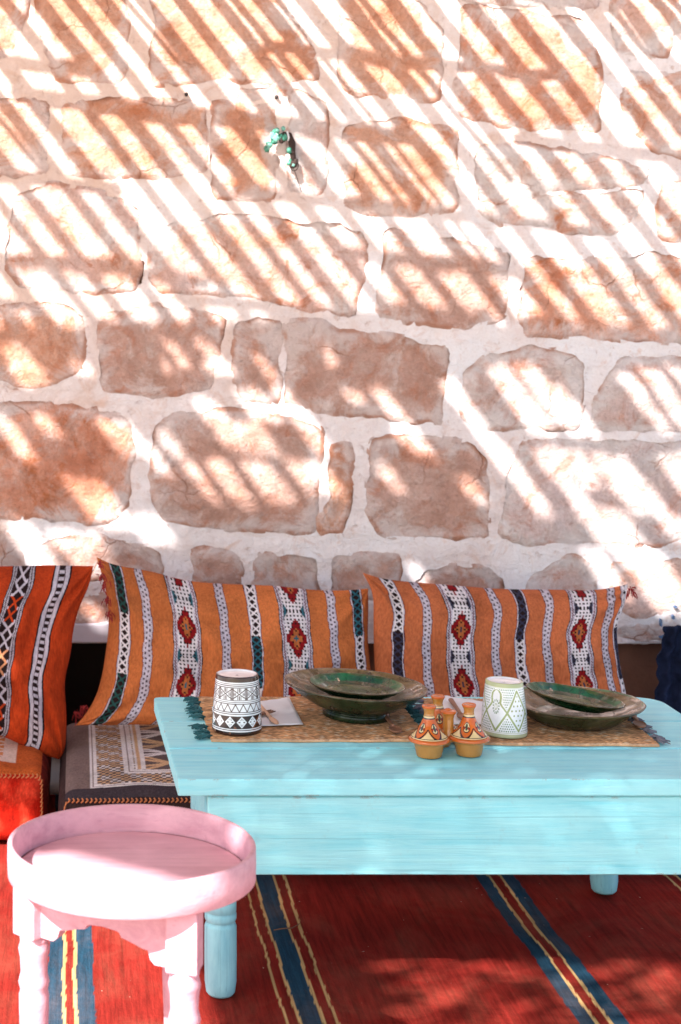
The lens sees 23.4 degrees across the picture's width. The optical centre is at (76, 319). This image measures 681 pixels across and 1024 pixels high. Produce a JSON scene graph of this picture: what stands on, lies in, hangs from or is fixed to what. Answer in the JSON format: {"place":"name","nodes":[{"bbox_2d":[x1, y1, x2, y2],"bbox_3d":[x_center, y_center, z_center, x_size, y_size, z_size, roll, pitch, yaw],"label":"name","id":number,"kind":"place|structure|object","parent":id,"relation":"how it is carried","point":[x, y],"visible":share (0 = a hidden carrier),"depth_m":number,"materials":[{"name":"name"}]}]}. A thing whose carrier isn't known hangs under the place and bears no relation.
{"place":"outdoors","nodes":[
{"label":"outdoors","id":0,"kind":"place"},
{"bbox_2d":[50,758,59,793],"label":"ground","id":1,"kind":"structure","parent":0,"point":[55,774],"depth_m":3.72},
{"bbox_2d":[0,0,680,726],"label":"stone wall","id":2,"kind":"structure","parent":1,"relation":"on","point":[422,324],"depth_m":3.75,"materials":[{"name":"stone"}]},
{"bbox_2d":[264,126,301,191],"bbox_3d":[0.480,-0.375,3.726,0.090,0.154,0.025,0,0,0],"label":"bead hanging","id":3,"kind":"object","parent":2,"relation":"hanging from","point":[282,138],"visible":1,"depth_m":3.72,"materials":[{"name":"green glass"}]},
{"bbox_2d":[0,794,680,1023],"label":"rug","id":4,"kind":"object","parent":1,"relation":"on","point":[462,949],"visible":0.41,"depth_m":2.65,"materials":[{"name":"fabric"}]},
{"bbox_2d":[0,736,51,839],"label":"floor pouf","id":5,"kind":"object","parent":4,"relation":"on","point":[25,774],"visible":0.6,"depth_m":3.20,"materials":[{"name":"fabric"}]},
{"bbox_2d":[0,565,92,758],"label":"kilim cushion","id":6,"kind":"object","parent":5,"relation":"on","point":[40,606],"visible":0.99,"depth_m":3.38,"materials":[{"name":"fabric"}]},
{"bbox_2d":[58,723,190,810],"bbox_3d":[0.575,0.968,3.334,1.226,0.164,0.592,0,0,0],"label":"floor pouf","id":7,"kind":"object","parent":4,"relation":"on","point":[111,764],"visible":0.12,"depth_m":3.20,"materials":[{"name":"fabric"}]},
{"bbox_2d":[72,557,370,724],"bbox_3d":[0.315,0.691,3.448,0.651,0.352,0.177,0,0,0],"label":"kilim cushion","id":8,"kind":"object","parent":7,"relation":"on","point":[168,636],"visible":0.78,"depth_m":3.42,"materials":[{"name":"fabric"}]},
{"bbox_2d":[363,573,637,696],"bbox_3d":[0.918,0.710,3.435,0.582,0.310,0.182,0,0,0],"label":"kilim cushion","id":9,"kind":"object","parent":7,"relation":"on","point":[456,641],"visible":0.71,"depth_m":3.42,"materials":[{"name":"fabric"}]},
{"bbox_2d":[7,804,255,1023],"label":"side table","id":10,"kind":"object","parent":4,"relation":"on","point":[156,881],"visible":1,"depth_m":1.92,"materials":[{"name":"pink paint"}]},
{"bbox_2d":[154,697,680,998],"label":"table","id":11,"kind":"object","parent":4,"relation":"on","point":[603,817],"visible":0.63,"depth_m":2.45,"materials":[{"name":"teal paint"}]},
{"bbox_2d":[183,696,423,741],"bbox_3d":[0.402,0.694,2.802,0.425,0.013,0.307,0,0,0],"label":"placemat","id":12,"kind":"object","parent":11,"relation":"on","point":[317,726],"visible":0.56,"depth_m":2.72,"materials":[{"name":"wicker"}]},
{"bbox_2d":[212,669,261,735],"bbox_3d":[0.271,0.646,2.707,0.084,0.096,0.084,0,0,0],"label":"cup","id":13,"kind":"object","parent":12,"relation":"on","point":[237,705],"visible":1,"depth_m":2.67,"materials":[{"name":"ceramic"}]},
{"bbox_2d":[212,697,302,725],"bbox_3d":[0.311,0.691,2.822,0.156,0.003,0.210,0,0,0],"label":"napkin","id":14,"kind":"object","parent":12,"relation":"on","point":[285,713],"visible":0.44,"depth_m":2.81,"materials":[{"name":"white fabric"}]},
{"bbox_2d":[261,709,275,715],"bbox_3d":[0.315,0.686,2.784,0.071,0.006,0.016,0,0,-35],"label":"wooden fork","id":15,"kind":"object","parent":14,"relation":"on","point":[270,711],"visible":0.33,"depth_m":2.79,"materials":[{"name":"brown wood"}]},
{"bbox_2d":[261,704,278,723],"bbox_3d":[0.332,0.686,2.784,0.013,0.006,0.136,0,0,-7],"label":"wooden knife","id":16,"kind":"object","parent":14,"relation":"on","point":[272,719],"visible":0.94,"depth_m":2.76,"materials":[{"name":"brown wood"}]},
{"bbox_2d":[284,668,427,723],"bbox_3d":[0.488,0.663,2.800,0.248,0.067,0.248,0,0,0],"label":"bowl","id":17,"kind":"object","parent":12,"relation":"on","point":[354,711],"visible":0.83,"depth_m":2.75,"materials":[{"name":"ceramic"}]},
{"bbox_2d":[309,673,404,699],"bbox_3d":[0.490,0.644,2.797,0.166,0.026,0.166,0,0,0],"label":"plate","id":18,"kind":"object","parent":17,"relation":"in","point":[358,686],"visible":0.98,"depth_m":2.83,"materials":[{"name":"ceramic"}]},
{"bbox_2d":[385,715,401,732],"bbox_3d":[0.535,0.688,2.728,0.021,0.009,0.117,0,0,0],"label":"wooden spoon","id":19,"kind":"object","parent":12,"relation":"on","point":[393,728],"visible":0.98,"depth_m":2.70,"materials":[{"name":"brown wood"}]},
{"bbox_2d":[408,694,489,758],"bbox_3d":[0.597,0.658,2.598,0.132,0.082,0.132,0,0,0],"label":"spice set","id":20,"kind":"object","parent":11,"relation":"on","point":[435,733],"visible":1,"depth_m":2.56,"materials":[{"name":"ceramic"}]},
{"bbox_2d":[412,698,670,746],"bbox_3d":[0.789,0.694,2.781,0.398,0.012,0.321,0,0,0],"label":"placemat","id":21,"kind":"object","parent":11,"relation":"on","point":[627,733],"visible":0.27,"depth_m":2.67,"materials":[{"name":"wicker"}]},
{"bbox_2d":[443,695,481,723],"bbox_3d":[0.691,0.691,2.842,0.077,0.003,0.214,0,0,5],"label":"napkin","id":22,"kind":"object","parent":21,"relation":"on","point":[460,701],"visible":0.41,"depth_m":2.86,"materials":[{"name":"white fabric"}]},
{"bbox_2d":[448,698,463,718],"bbox_3d":[0.673,0.688,2.824,0.018,0.009,0.136,0,0,6],"label":"wooden spoon","id":23,"kind":"object","parent":22,"relation":"on","point":[457,709],"visible":0.65,"depth_m":2.82,"materials":[{"name":"brown wood"}]},
{"bbox_2d":[481,676,527,738],"bbox_3d":[0.717,0.649,2.686,0.076,0.091,0.076,0,0,0],"label":"cup","id":24,"kind":"object","parent":21,"relation":"on","point":[504,713],"visible":0.99,"depth_m":2.66,"materials":[{"name":"ceramic"}]},
{"bbox_2d":[524,686,645,730],"bbox_3d":[0.859,0.675,2.760,0.232,0.038,0.232,0,0,0],"label":"plate","id":25,"kind":"object","parent":21,"relation":"on","point":[540,710],"visible":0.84,"depth_m":2.72,"materials":[{"name":"ceramic"}]},
{"bbox_2d":[525,682,625,712],"bbox_3d":[0.857,0.651,2.755,0.165,0.039,0.164,0,0,0],"label":"plate","id":26,"kind":"object","parent":25,"relation":"on","point":[574,698],"visible":1,"depth_m":2.79,"materials":[{"name":"ceramic"}]},
{"bbox_2d":[632,715,645,727],"bbox_3d":[0.964,0.688,2.748,0.021,0.009,0.093,0,0,14],"label":"wooden spoon","id":27,"kind":"object","parent":21,"relation":"on","point":[637,723],"visible":0.94,"depth_m":2.73,"materials":[{"name":"brown wood"}]},
{"bbox_2d":[654,625,680,712],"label":"draped cloth","id":28,"kind":"object","parent":1,"relation":"on","point":[668,676],"visible":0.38,"depth_m":3.58,"materials":[{"name":"blue fabric"}]}
]}

